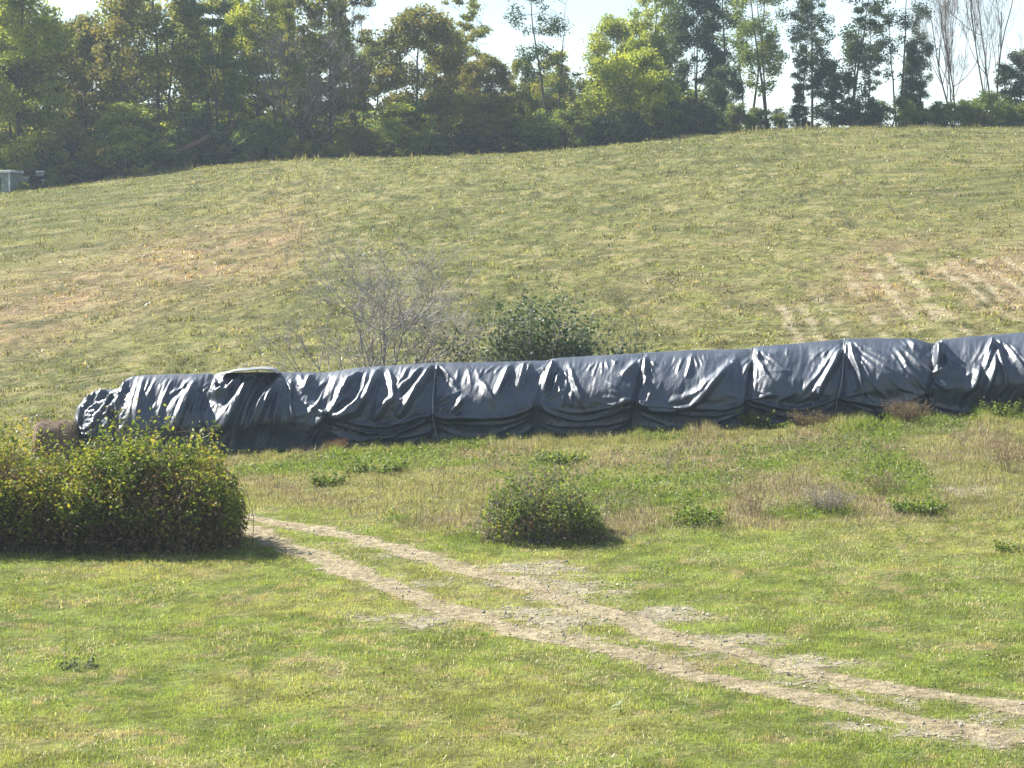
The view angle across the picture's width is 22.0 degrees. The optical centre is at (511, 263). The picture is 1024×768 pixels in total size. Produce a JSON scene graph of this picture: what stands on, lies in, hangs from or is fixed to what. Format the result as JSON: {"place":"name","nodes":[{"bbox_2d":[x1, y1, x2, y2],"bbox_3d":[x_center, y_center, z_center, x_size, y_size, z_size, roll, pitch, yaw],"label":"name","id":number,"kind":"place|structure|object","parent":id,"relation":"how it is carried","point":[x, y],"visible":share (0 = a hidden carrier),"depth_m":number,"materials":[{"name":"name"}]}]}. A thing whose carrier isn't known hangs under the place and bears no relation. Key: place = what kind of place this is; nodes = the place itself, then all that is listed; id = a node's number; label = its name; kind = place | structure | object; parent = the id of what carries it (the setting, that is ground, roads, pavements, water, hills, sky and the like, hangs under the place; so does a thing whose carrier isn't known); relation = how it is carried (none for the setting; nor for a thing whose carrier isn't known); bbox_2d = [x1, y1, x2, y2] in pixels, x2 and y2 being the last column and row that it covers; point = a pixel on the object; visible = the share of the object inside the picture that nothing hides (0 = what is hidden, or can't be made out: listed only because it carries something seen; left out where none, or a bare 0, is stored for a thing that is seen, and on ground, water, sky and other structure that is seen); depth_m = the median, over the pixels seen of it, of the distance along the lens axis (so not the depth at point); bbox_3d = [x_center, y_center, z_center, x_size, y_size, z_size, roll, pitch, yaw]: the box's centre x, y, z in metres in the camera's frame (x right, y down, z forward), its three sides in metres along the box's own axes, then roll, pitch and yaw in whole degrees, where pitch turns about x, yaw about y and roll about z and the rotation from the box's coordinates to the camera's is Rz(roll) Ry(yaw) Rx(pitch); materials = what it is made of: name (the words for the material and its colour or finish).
{"place":"outdoors","nodes":[
{"label":"outdoors","id":0,"kind":"place"},
{"bbox_2d":[0,127,1023,767],"bbox_3d":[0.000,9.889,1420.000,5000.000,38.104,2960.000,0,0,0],"label":"ground","id":1,"kind":"structure","parent":0,"point":[744,329],"depth_m":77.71,"materials":[{"name":"green plant"}]},
{"bbox_2d":[0,170,23,192],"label":"shed","id":2,"kind":"structure","parent":1,"relation":"on","point":[10,180],"depth_m":166.61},
{"bbox_2d":[0,4,56,169],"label":"broadleaf tree","id":3,"kind":"object","parent":1,"relation":"on","point":[30,75],"visible":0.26,"depth_m":175.14,"materials":[{"name":"green plant"}]},
{"bbox_2d":[5,141,68,186],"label":"brush","id":4,"kind":"object","parent":1,"relation":"on","point":[27,166],"visible":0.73,"depth_m":169.66,"materials":[{"name":"green plant"}]},
{"bbox_2d":[0,0,79,163],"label":"broadleaf tree","id":5,"kind":"object","parent":1,"relation":"on","point":[44,22],"visible":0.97,"depth_m":170.83,"materials":[{"name":"green plant"}]},
{"bbox_2d":[0,33,100,138],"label":"broadleaf tree","id":6,"kind":"object","parent":1,"relation":"on","point":[75,108],"visible":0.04,"depth_m":185.05,"materials":[{"name":"green plant"}]},
{"bbox_2d":[31,417,79,460],"bbox_3d":[-10.547,4.120,61.198,1.166,1.174,1.346,0,0,0],"label":"hay bale","id":7,"kind":"object","parent":1,"relation":"on","point":[71,432],"visible":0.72,"depth_m":60.74},
{"bbox_2d":[74,333,1023,457],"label":"tarpaulin","id":8,"kind":"object","parent":7,"relation":"on","point":[292,410],"visible":0.92,"depth_m":60.52,"materials":[{"name":"black plastic"}]},
{"bbox_2d":[22,141,98,183],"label":"brush","id":9,"kind":"object","parent":1,"relation":"on","point":[45,164],"visible":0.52,"depth_m":170.69,"materials":[{"name":"green plant"}]},
{"bbox_2d":[0,410,133,558],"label":"weedy hedge","id":10,"kind":"object","parent":1,"relation":"on","point":[25,515],"visible":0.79,"depth_m":44.88,"materials":[{"name":"green plant"}]},
{"bbox_2d":[32,10,137,180],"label":"broadleaf tree","id":11,"kind":"object","parent":1,"relation":"on","point":[80,24],"visible":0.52,"depth_m":176.77,"materials":[{"name":"green plant"}]},
{"bbox_2d":[20,123,154,179],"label":"brush","id":12,"kind":"object","parent":1,"relation":"on","point":[103,172],"visible":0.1,"depth_m":181.36,"materials":[{"name":"green plant"}]},
{"bbox_2d":[89,0,156,176],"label":"broadleaf tree","id":13,"kind":"object","parent":1,"relation":"on","point":[118,26],"visible":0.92,"depth_m":173.70,"materials":[{"name":"green plant"}]},
{"bbox_2d":[80,99,182,176],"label":"bush","id":14,"kind":"object","parent":1,"relation":"on","point":[134,115],"visible":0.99,"depth_m":169.63,"materials":[{"name":"green plant"}]},
{"bbox_2d":[42,397,253,556],"bbox_3d":[-6.321,3.594,45.453,3.719,2.710,3.298,0,0,0],"label":"bramble thicket","id":15,"kind":"object","parent":1,"relation":"on","point":[187,505],"visible":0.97,"depth_m":44.72,"materials":[{"name":"green plant"}]},
{"bbox_2d":[94,0,214,168],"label":"broadleaf tree","id":16,"kind":"object","parent":1,"relation":"on","point":[158,63],"visible":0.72,"depth_m":175.19,"materials":[{"name":"green plant"}]},
{"bbox_2d":[121,129,200,171],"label":"brush","id":17,"kind":"object","parent":1,"relation":"on","point":[162,157],"visible":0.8,"depth_m":169.46,"materials":[{"name":"green plant"}]},
{"bbox_2d":[141,14,226,112],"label":"broadleaf tree","id":18,"kind":"object","parent":1,"relation":"on","point":[165,53],"visible":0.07,"depth_m":196.95,"materials":[{"name":"green plant"}]},
{"bbox_2d":[168,110,243,165],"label":"brush","id":19,"kind":"object","parent":1,"relation":"on","point":[208,156],"visible":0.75,"depth_m":170.74,"materials":[{"name":"green plant"}]},
{"bbox_2d":[172,0,245,150],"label":"broadleaf tree","id":20,"kind":"object","parent":1,"relation":"on","point":[221,60],"visible":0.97,"depth_m":173.91,"materials":[{"name":"green plant"}]},
{"bbox_2d":[177,0,250,105],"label":"broadleaf tree","id":21,"kind":"object","parent":1,"relation":"on","point":[215,4],"visible":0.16,"depth_m":183.61,"materials":[{"name":"green plant"}]},
{"bbox_2d":[216,116,297,161],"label":"brush","id":22,"kind":"object","parent":1,"relation":"on","point":[253,139],"visible":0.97,"depth_m":168.38,"materials":[{"name":"green plant"}]},
{"bbox_2d":[208,0,310,159],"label":"broadleaf tree","id":23,"kind":"object","parent":1,"relation":"on","point":[243,107],"visible":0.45,"depth_m":177.08,"materials":[{"name":"green plant"}]},
{"bbox_2d":[241,0,301,127],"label":"broadleaf tree","id":24,"kind":"object","parent":1,"relation":"on","point":[279,14],"visible":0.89,"depth_m":173.12,"materials":[{"name":"green plant"}]},
{"bbox_2d":[208,99,344,162],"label":"brush","id":25,"kind":"object","parent":1,"relation":"on","point":[316,136],"visible":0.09,"depth_m":183.59,"materials":[{"name":"green plant"}]},
{"bbox_2d":[264,0,325,129],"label":"broadleaf tree","id":26,"kind":"object","parent":1,"relation":"on","point":[303,29],"visible":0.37,"depth_m":183.08,"materials":[{"name":"green plant"}]},
{"bbox_2d":[276,137,313,159],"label":"brush","id":27,"kind":"object","parent":1,"relation":"on","point":[299,149],"visible":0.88,"depth_m":167.51,"materials":[{"name":"green plant"}]},
{"bbox_2d":[233,261,399,372],"bbox_3d":[-4.868,2.002,64.382,4.216,4.280,2.395,0,0,-13],"label":"bare shrub","id":28,"kind":"object","parent":1,"relation":"on","point":[301,342],"visible":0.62,"depth_m":64.08,"materials":[{"name":"plant"}]},
{"bbox_2d":[265,29,377,128],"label":"broadleaf tree","id":29,"kind":"object","parent":1,"relation":"on","point":[321,65],"visible":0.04,"depth_m":196.88,"materials":[{"name":"green plant"}]},
{"bbox_2d":[248,0,402,157],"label":"bare tree","id":30,"kind":"object","parent":1,"relation":"on","point":[316,90],"visible":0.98,"depth_m":170.78,"materials":[{"name":"grey plant"}]},
{"bbox_2d":[294,0,362,155],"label":"broadleaf tree","id":31,"kind":"object","parent":1,"relation":"on","point":[331,6],"visible":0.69,"depth_m":175.43,"materials":[{"name":"green plant"}]},
{"bbox_2d":[276,98,392,157],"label":"brush","id":32,"kind":"object","parent":1,"relation":"on","point":[338,128],"visible":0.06,"depth_m":186.59,"materials":[{"name":"green plant"}]},
{"bbox_2d":[317,139,353,157],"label":"brush","id":33,"kind":"object","parent":1,"relation":"on","point":[340,148],"visible":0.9,"depth_m":167.86,"materials":[{"name":"green plant"}]},
{"bbox_2d":[325,0,380,156],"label":"broadleaf tree","id":34,"kind":"object","parent":1,"relation":"on","point":[365,40],"visible":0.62,"depth_m":181.87,"materials":[{"name":"green plant"}]},
{"bbox_2d":[337,123,384,157],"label":"brush","id":35,"kind":"object","parent":1,"relation":"on","point":[364,148],"visible":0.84,"depth_m":169.26,"materials":[{"name":"green plant"}]},
{"bbox_2d":[335,456,410,473],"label":"leafy weed","id":36,"kind":"object","parent":1,"relation":"on","point":[389,466],"visible":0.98,"depth_m":55.09,"materials":[{"name":"green plant"}]},
{"bbox_2d":[347,36,413,126],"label":"broadleaf tree","id":37,"kind":"object","parent":1,"relation":"on","point":[379,50],"visible":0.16,"depth_m":198.27,"materials":[{"name":"green plant"}]},
{"bbox_2d":[309,227,480,367],"bbox_3d":[-2.884,1.570,65.037,4.415,4.956,3.818,0,0,0],"label":"bare shrub","id":38,"kind":"object","parent":1,"relation":"on","point":[361,342],"visible":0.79,"depth_m":64.58,"materials":[{"name":"grey plant"}]},
{"bbox_2d":[278,196,512,365],"bbox_3d":[-2.783,1.162,64.513,5.951,5.674,4.375,0,0,0],"label":"bare shrub","id":39,"kind":"object","parent":1,"relation":"on","point":[402,309],"visible":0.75,"depth_m":64.80,"materials":[{"name":"grey plant"}]},
{"bbox_2d":[370,98,441,156],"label":"tree","id":40,"kind":"object","parent":1,"relation":"on","point":[390,119],"visible":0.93,"depth_m":168.65,"materials":[{"name":"green plant"}]},
{"bbox_2d":[362,3,471,148],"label":"broadleaf tree","id":41,"kind":"object","parent":1,"relation":"on","point":[434,28],"visible":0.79,"depth_m":170.97,"materials":[{"name":"green plant"}]},
{"bbox_2d":[399,130,451,156],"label":"brush","id":42,"kind":"object","parent":1,"relation":"on","point":[430,142],"visible":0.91,"depth_m":167.62,"materials":[{"name":"green plant"}]},
{"bbox_2d":[417,21,478,155],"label":"broadleaf tree","id":43,"kind":"object","parent":1,"relation":"on","point":[430,65],"visible":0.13,"depth_m":177.56,"materials":[{"name":"green plant"}]},
{"bbox_2d":[399,313,502,362],"bbox_3d":[-1.429,2.611,64.023,2.705,2.865,2.290,0,0,0],"label":"shrub","id":44,"kind":"object","parent":1,"relation":"on","point":[457,353],"visible":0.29,"depth_m":63.89,"materials":[{"name":"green plant"}]},
{"bbox_2d":[438,88,479,153],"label":"tree","id":45,"kind":"object","parent":1,"relation":"on","point":[455,106],"visible":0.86,"depth_m":169.61,"materials":[{"name":"green plant"}]},
{"bbox_2d":[440,0,494,111],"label":"broadleaf tree","id":46,"kind":"object","parent":1,"relation":"on","point":[480,32],"visible":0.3,"depth_m":185.50,"materials":[{"name":"green plant"}]},
{"bbox_2d":[451,124,503,155],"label":"brush","id":47,"kind":"object","parent":1,"relation":"on","point":[463,143],"visible":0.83,"depth_m":168.49,"materials":[{"name":"green plant"}]},
{"bbox_2d":[457,52,518,152],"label":"broadleaf tree","id":48,"kind":"object","parent":1,"relation":"on","point":[486,65],"visible":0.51,"depth_m":173.57,"materials":[{"name":"green plant"}]},
{"bbox_2d":[458,92,519,153],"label":"tree","id":49,"kind":"object","parent":1,"relation":"on","point":[499,120],"visible":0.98,"depth_m":168.23,"materials":[{"name":"green plant"}]},
{"bbox_2d":[0,125,1023,447],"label":"pasture grass","id":50,"kind":"structure","parent":1,"relation":"on","point":[416,163],"depth_m":109.91,"materials":[{"name":"green plant"}]},
{"bbox_2d":[0,408,1023,767],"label":"leafy weeds","id":51,"kind":"object","parent":1,"relation":"on","point":[672,488],"visible":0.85,"depth_m":51.40,"materials":[{"name":"green plant"}]},
{"bbox_2d":[1,120,1023,192],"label":"field edge weeds","id":52,"kind":"object","parent":1,"relation":"on","point":[350,155],"visible":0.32,"depth_m":165.17,"materials":[{"name":"green plant"}]},
{"bbox_2d":[10,403,1023,470],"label":"grass fringe","id":53,"kind":"object","parent":1,"relation":"on","point":[860,417],"depth_m":59.16,"materials":[{"name":"plant"}]},
{"bbox_2d":[500,57,542,151],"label":"broadleaf tree","id":54,"kind":"object","parent":1,"relation":"on","point":[534,106],"visible":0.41,"depth_m":179.54,"materials":[{"name":"green plant"}]},
{"bbox_2d":[35,412,1023,537],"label":"dry weeds","id":55,"kind":"object","parent":1,"relation":"on","point":[696,459],"visible":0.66,"depth_m":53.09,"materials":[{"name":"beige plant"}]},
{"bbox_2d":[493,108,568,152],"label":"brush","id":56,"kind":"object","parent":1,"relation":"on","point":[528,132],"visible":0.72,"depth_m":168.46,"materials":[{"name":"green plant"}]},
{"bbox_2d":[501,0,573,146],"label":"broadleaf tree","id":57,"kind":"object","parent":1,"relation":"on","point":[537,52],"visible":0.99,"depth_m":170.38,"materials":[{"name":"green plant"}]},
{"bbox_2d":[467,441,614,546],"bbox_3d":[0.497,4.001,46.011,2.619,1.763,2.459,0,0,0],"label":"round shrub","id":58,"kind":"object","parent":1,"relation":"on","point":[514,513],"visible":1,"depth_m":45.57,"materials":[{"name":"green plant"}]},
{"bbox_2d":[468,267,617,361],"bbox_3d":[0.929,1.997,64.311,4.199,3.853,3.536,0,0,0],"label":"bush","id":59,"kind":"object","parent":1,"relation":"on","point":[527,349],"visible":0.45,"depth_m":63.91,"materials":[{"name":"green plant"}]},
{"bbox_2d":[528,47,588,141],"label":"broadleaf tree","id":60,"kind":"object","parent":1,"relation":"on","point":[553,101],"visible":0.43,"depth_m":173.64,"materials":[{"name":"green plant"}]},
{"bbox_2d":[534,449,589,463],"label":"leafy weed","id":61,"kind":"object","parent":1,"relation":"on","point":[572,457],"visible":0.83,"depth_m":55.33,"materials":[{"name":"green plant"}]},
{"bbox_2d":[539,106,601,148],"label":"brush","id":62,"kind":"object","parent":1,"relation":"on","point":[567,118],"visible":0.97,"depth_m":167.01,"materials":[{"name":"green plant"}]},
{"bbox_2d":[582,12,640,140],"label":"broadleaf tree","id":63,"kind":"object","parent":1,"relation":"on","point":[614,29],"visible":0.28,"depth_m":185.69,"materials":[{"name":"green plant"}]},
{"bbox_2d":[582,107,656,145],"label":"brush","id":64,"kind":"object","parent":1,"relation":"on","point":[600,125],"visible":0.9,"depth_m":166.46,"materials":[{"name":"green plant"}]},
{"bbox_2d":[593,289,659,355],"bbox_3d":[2.707,2.206,64.143,2.174,3.198,2.405,0,0,0],"label":"thin sapling","id":65,"kind":"object","parent":1,"relation":"on","point":[628,349],"visible":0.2,"depth_m":63.98,"materials":[{"name":"green plant"}]},
{"bbox_2d":[574,44,685,142],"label":"broadleaf tree","id":66,"kind":"object","parent":1,"relation":"on","point":[613,77],"visible":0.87,"depth_m":168.14,"materials":[{"name":"green plant"}]},
{"bbox_2d":[617,0,689,139],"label":"broadleaf tree","id":67,"kind":"object","parent":1,"relation":"on","point":[655,39],"visible":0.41,"depth_m":183.10,"materials":[{"name":"green plant"}]},
{"bbox_2d":[645,104,686,138],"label":"brush","id":68,"kind":"object","parent":1,"relation":"on","point":[660,118],"visible":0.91,"depth_m":167.12,"materials":[{"name":"green plant"}]},
{"bbox_2d":[660,0,731,133],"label":"broadleaf tree","id":69,"kind":"object","parent":1,"relation":"on","point":[680,35],"visible":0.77,"depth_m":179.52,"materials":[{"name":"green plant"}]},
{"bbox_2d":[660,100,731,134],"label":"brush","id":70,"kind":"object","parent":1,"relation":"on","point":[709,116],"visible":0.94,"depth_m":167.55,"materials":[{"name":"green plant"}]},
{"bbox_2d":[665,503,726,524],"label":"leafy weed","id":71,"kind":"object","parent":1,"relation":"on","point":[702,514],"visible":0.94,"depth_m":47.03,"materials":[{"name":"green plant"}]},
{"bbox_2d":[697,63,747,132],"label":"cedar tree","id":72,"kind":"object","parent":1,"relation":"on","point":[727,76],"visible":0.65,"depth_m":173.72,"materials":[{"name":"green plant"}]},
{"bbox_2d":[699,0,754,131],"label":"broadleaf tree","id":73,"kind":"object","parent":1,"relation":"on","point":[730,22],"visible":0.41,"depth_m":181.59,"materials":[{"name":"green plant"}]},
{"bbox_2d":[718,101,763,131],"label":"brush","id":74,"kind":"object","parent":1,"relation":"on","point":[751,116],"visible":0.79,"depth_m":171.29,"materials":[{"name":"green plant"}]},
{"bbox_2d":[729,0,784,129],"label":"broadleaf tree","id":75,"kind":"object","parent":1,"relation":"on","point":[762,58],"visible":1,"depth_m":173.69,"materials":[{"name":"green plant"}]},
{"bbox_2d":[729,0,792,123],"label":"broadleaf tree","id":76,"kind":"object","parent":1,"relation":"on","point":[781,56],"visible":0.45,"depth_m":185.59,"materials":[{"name":"green plant"}]},
{"bbox_2d":[743,106,791,130],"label":"brush","id":77,"kind":"object","parent":1,"relation":"on","point":[777,118],"visible":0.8,"depth_m":171.86,"materials":[{"name":"green plant"}]},
{"bbox_2d":[785,84,810,128],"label":"cedar tree","id":78,"kind":"object","parent":1,"relation":"on","point":[798,115],"visible":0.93,"depth_m":177.75,"materials":[{"name":"green plant"}]},
{"bbox_2d":[787,1,826,127],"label":"broadleaf tree","id":79,"kind":"object","parent":1,"relation":"on","point":[794,15],"visible":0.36,"depth_m":183.95,"materials":[{"name":"green plant"}]},
{"bbox_2d":[782,0,835,126],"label":"broadleaf tree","id":80,"kind":"object","parent":1,"relation":"on","point":[803,16],"visible":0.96,"depth_m":172.66,"materials":[{"name":"green plant"}]},
{"bbox_2d":[799,482,860,512],"bbox_3d":[5.795,4.257,48.095,1.120,0.607,1.112,0,0,22],"label":"dry weed","id":81,"kind":"object","parent":1,"relation":"on","point":[832,501],"visible":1,"depth_m":48.00,"materials":[{"name":"grey plant"}]},
{"bbox_2d":[805,56,858,127],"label":"cedar tree","id":82,"kind":"object","parent":1,"relation":"on","point":[823,71],"visible":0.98,"depth_m":171.38,"materials":[{"name":"green plant"}]},
{"bbox_2d":[835,93,882,127],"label":"brush","id":83,"kind":"object","parent":1,"relation":"on","point":[856,107],"visible":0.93,"depth_m":170.22,"materials":[{"name":"green plant"}]},
{"bbox_2d":[834,0,891,125],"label":"broadleaf tree","id":84,"kind":"object","parent":1,"relation":"on","point":[852,57],"visible":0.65,"depth_m":175.52,"materials":[{"name":"green plant"}]},
{"bbox_2d":[851,0,890,116],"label":"broadleaf tree","id":85,"kind":"object","parent":1,"relation":"on","point":[868,58],"visible":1,"depth_m":172.01,"materials":[{"name":"green plant"}]},
{"bbox_2d":[872,95,928,126],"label":"brush","id":86,"kind":"object","parent":1,"relation":"on","point":[905,113],"visible":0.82,"depth_m":170.43,"materials":[{"name":"green plant"}]},
{"bbox_2d":[873,395,934,423],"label":"dry weed","id":87,"kind":"object","parent":1,"relation":"on","point":[904,413],"visible":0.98,"depth_m":59.08,"materials":[{"name":"brown plant"}]},
{"bbox_2d":[881,0,938,125],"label":"broadleaf tree","id":88,"kind":"object","parent":1,"relation":"on","point":[904,23],"visible":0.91,"depth_m":173.22,"materials":[{"name":"green plant"}]},
{"bbox_2d":[893,39,929,125],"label":"cedar tree","id":89,"kind":"object","parent":1,"relation":"on","point":[910,87],"visible":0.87,"depth_m":171.65,"materials":[{"name":"green plant"}]},
{"bbox_2d":[900,6,933,99],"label":"broadleaf tree","id":90,"kind":"object","parent":1,"relation":"on","point":[930,76],"visible":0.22,"depth_m":181.84,"materials":[{"name":"green plant"}]},
{"bbox_2d":[885,493,951,513],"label":"leafy weed","id":91,"kind":"object","parent":1,"relation":"on","point":[923,507],"visible":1,"depth_m":47.71,"materials":[{"name":"green plant"}]},
{"bbox_2d":[901,0,985,126],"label":"bare tree","id":92,"kind":"object","parent":1,"relation":"on","point":[944,26],"visible":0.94,"depth_m":175.91,"materials":[{"name":"grey plant"}]},
{"bbox_2d":[929,100,981,127],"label":"brush","id":93,"kind":"object","parent":1,"relation":"on","point":[957,113],"visible":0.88,"depth_m":171.55,"materials":[{"name":"green plant"}]},
{"bbox_2d":[936,0,1023,95],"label":"bare tree","id":94,"kind":"object","parent":1,"relation":"on","point":[981,30],"visible":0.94,"depth_m":177.50,"materials":[{"name":"grey plant"}]},
{"bbox_2d":[961,99,1015,127],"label":"brush","id":95,"kind":"object","parent":1,"relation":"on","point":[1001,113],"visible":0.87,"depth_m":171.87,"materials":[{"name":"green plant"}]},
{"bbox_2d":[983,430,1023,471],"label":"dry weed","id":96,"kind":"object","parent":1,"relation":"on","point":[1007,458],"visible":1,"depth_m":51.67,"materials":[{"name":"brown plant"}]},
{"bbox_2d":[987,48,1023,125],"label":"cedar tree","id":97,"kind":"object","parent":1,"relation":"on","point":[1016,90],"visible":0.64,"depth_m":177.79,"materials":[{"name":"green plant"}]},
{"bbox_2d":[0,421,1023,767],"bbox_3d":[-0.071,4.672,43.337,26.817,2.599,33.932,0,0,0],"label":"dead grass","id":98,"kind":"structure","parent":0,"point":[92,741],"depth_m":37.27,"materials":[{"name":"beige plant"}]},
{"bbox_2d":[10,0,1023,153],"label":"sky","id":99,"kind":"structure","parent":0,"point":[584,14],"materials":[{"name":"white"}]},
{"bbox_2d":[241,485,1023,749],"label":"dirt track","id":100,"kind":"structure","parent":0,"point":[464,613],"depth_m":37.41,"materials":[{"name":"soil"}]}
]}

